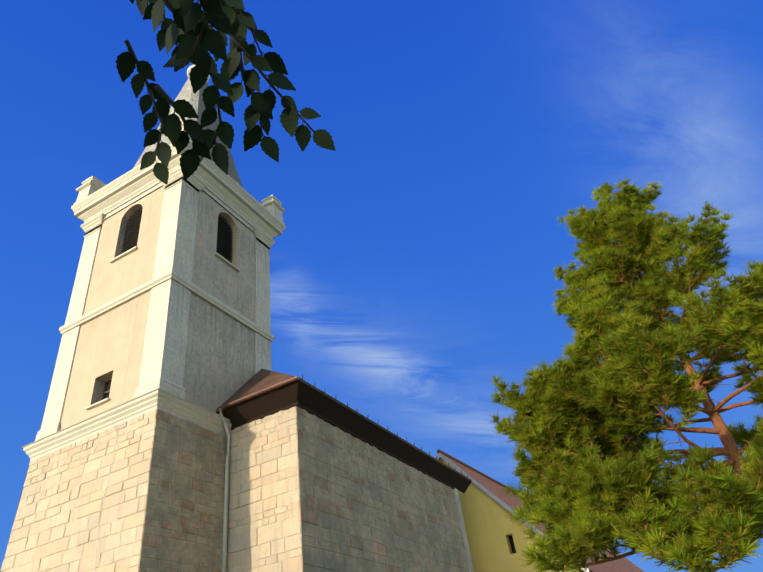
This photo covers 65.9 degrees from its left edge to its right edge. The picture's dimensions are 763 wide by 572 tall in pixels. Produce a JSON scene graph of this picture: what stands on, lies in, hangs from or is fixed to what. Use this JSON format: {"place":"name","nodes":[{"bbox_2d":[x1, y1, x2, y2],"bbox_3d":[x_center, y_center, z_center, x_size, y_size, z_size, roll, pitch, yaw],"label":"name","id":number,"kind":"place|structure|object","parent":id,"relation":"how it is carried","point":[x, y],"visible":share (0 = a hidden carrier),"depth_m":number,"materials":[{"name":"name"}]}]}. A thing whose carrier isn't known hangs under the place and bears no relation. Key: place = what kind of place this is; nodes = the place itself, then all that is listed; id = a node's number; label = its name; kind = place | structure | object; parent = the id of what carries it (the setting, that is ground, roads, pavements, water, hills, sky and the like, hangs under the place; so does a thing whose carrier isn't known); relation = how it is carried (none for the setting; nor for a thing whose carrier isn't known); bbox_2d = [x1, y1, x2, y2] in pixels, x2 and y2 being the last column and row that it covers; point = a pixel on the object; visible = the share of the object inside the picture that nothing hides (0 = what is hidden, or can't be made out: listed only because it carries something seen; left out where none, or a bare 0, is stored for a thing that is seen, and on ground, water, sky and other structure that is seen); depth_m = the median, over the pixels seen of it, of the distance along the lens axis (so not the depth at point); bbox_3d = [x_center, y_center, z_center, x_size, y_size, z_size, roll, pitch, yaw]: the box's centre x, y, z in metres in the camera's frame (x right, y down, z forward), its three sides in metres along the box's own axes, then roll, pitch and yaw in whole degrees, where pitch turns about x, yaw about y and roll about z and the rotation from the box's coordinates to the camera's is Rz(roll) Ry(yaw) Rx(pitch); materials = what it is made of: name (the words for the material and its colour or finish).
{"place":"outdoors","nodes":[
{"label":"outdoors","id":0,"kind":"place"},
{"bbox_2d":[1,408,226,571],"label":"tower base","id":1,"kind":"object","parent":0,"point":[162,510],"visible":0.88,"depth_m":15.43,"materials":[{"name":"beige stone"}]},
{"bbox_2d":[35,167,274,440],"bbox_3d":[-7.611,1.482,21.455,5.340,9.080,5.340,-24,-38,19],"label":"tower shaft","id":2,"kind":"object","parent":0,"point":[203,337],"visible":0.73,"depth_m":19.62,"materials":[{"name":"beige paint"}]},
{"bbox_2d":[22,140,285,460],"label":"tower cornices","id":3,"kind":"object","parent":2,"relation":"attached to","point":[226,190],"visible":0.38,"depth_m":21.96,"materials":[{"name":"beige stone"}]},
{"bbox_2d":[93,167,154,571],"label":"lightning rod cable","id":4,"kind":"object","parent":3,"relation":"attached to","point":[123,388],"visible":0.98,"depth_m":16.54,"materials":[{"name":"metal"}]},
{"bbox_2d":[73,117,284,224],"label":"corner pinnacles","id":5,"kind":"object","parent":3,"relation":"on","point":[93,184],"visible":0.31,"depth_m":24.21,"materials":[{"name":"beige stone"}]},
{"bbox_2d":[102,207,232,399],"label":"louvered windows","id":6,"kind":"structure","parent":2,"relation":"in","point":[134,222],"depth_m":22.11,"materials":[{"name":"brown wood"}]},
{"bbox_2d":[109,76,248,227],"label":"spire","id":7,"kind":"structure","parent":2,"relation":"on","point":[186,93],"depth_m":26.98,"materials":[{"name":"grey stone"}]},
{"bbox_2d":[187,65,209,81],"bbox_3d":[-9.635,-11.699,31.112,1.160,2.090,1.160,-24,-38,19],"label":"spire finial","id":8,"kind":"object","parent":7,"relation":"on","point":[189,70],"visible":0.08,"depth_m":30.31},
{"bbox_2d":[0,0,762,571],"label":"sky","id":9,"kind":"structure","parent":0,"point":[413,260],"materials":[{"name":"blue"}]},
{"bbox_2d":[439,458,605,571],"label":"gabled house walls","id":10,"kind":"structure","parent":0,"point":[495,536],"depth_m":26.44,"materials":[{"name":"yellow paint"}]},
{"bbox_2d":[437,449,643,571],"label":"roof","id":11,"kind":"structure","parent":10,"relation":"on","point":[492,488],"depth_m":29.95,"materials":[{"name":"brown tile"}]},
{"bbox_2d":[488,177,762,571],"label":"pine tree","id":12,"kind":"object","parent":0,"point":[674,494],"depth_m":11.10,"materials":[{"name":"green plant"}]},
{"label":"ground","id":13,"kind":"structure","parent":0,"visible":0},
{"bbox_2d":[115,0,335,184],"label":"tree","id":14,"kind":"object","parent":13,"relation":"on","point":[224,17],"depth_m":1.22,"materials":[{"name":"green plant"}]},
{"bbox_2d":[227,406,469,571],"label":"nave stone walls","id":15,"kind":"structure","parent":13,"relation":"on","point":[308,492],"depth_m":17.25,"materials":[{"name":"beige stone"}]},
{"bbox_2d":[219,409,229,571],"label":"downspout","id":16,"kind":"object","parent":15,"relation":"attached to","point":[225,519],"visible":0.98,"depth_m":16.67,"materials":[{"name":"grey metal"}]},
{"bbox_2d":[216,381,470,492],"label":"roof eaves","id":17,"kind":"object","parent":15,"relation":"attached to","point":[310,400],"depth_m":18.71,"materials":[{"name":"brown wood"}]},
{"bbox_2d":[216,369,471,481],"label":"nave roof shingles","id":18,"kind":"object","parent":15,"relation":"on","point":[261,379],"visible":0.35,"depth_m":18.73,"materials":[{"name":"brown tile"}]},
{"bbox_2d":[217,376,299,410],"bbox_3d":[-3.680,3.189,17.401,2.970,0.116,0.150,-24,-38,19],"label":"rain gutter","id":19,"kind":"object","parent":18,"relation":"attached to","point":[265,390],"visible":0.92,"depth_m":17.32,"materials":[{"name":"metal"}]},
{"bbox_2d":[302,374,467,476],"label":"snow guards","id":20,"kind":"object","parent":18,"relation":"on","point":[397,432],"visible":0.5,"depth_m":22.28,"materials":[{"name":"metal"}]},
{"bbox_2d":[454,488,473,571],"bbox_3d":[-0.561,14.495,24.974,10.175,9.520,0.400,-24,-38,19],"label":"downspout","id":21,"kind":"object","parent":15,"relation":"attached to","point":[460,514],"depth_m":24.88,"materials":[{"name":"grey metal"}]}
]}

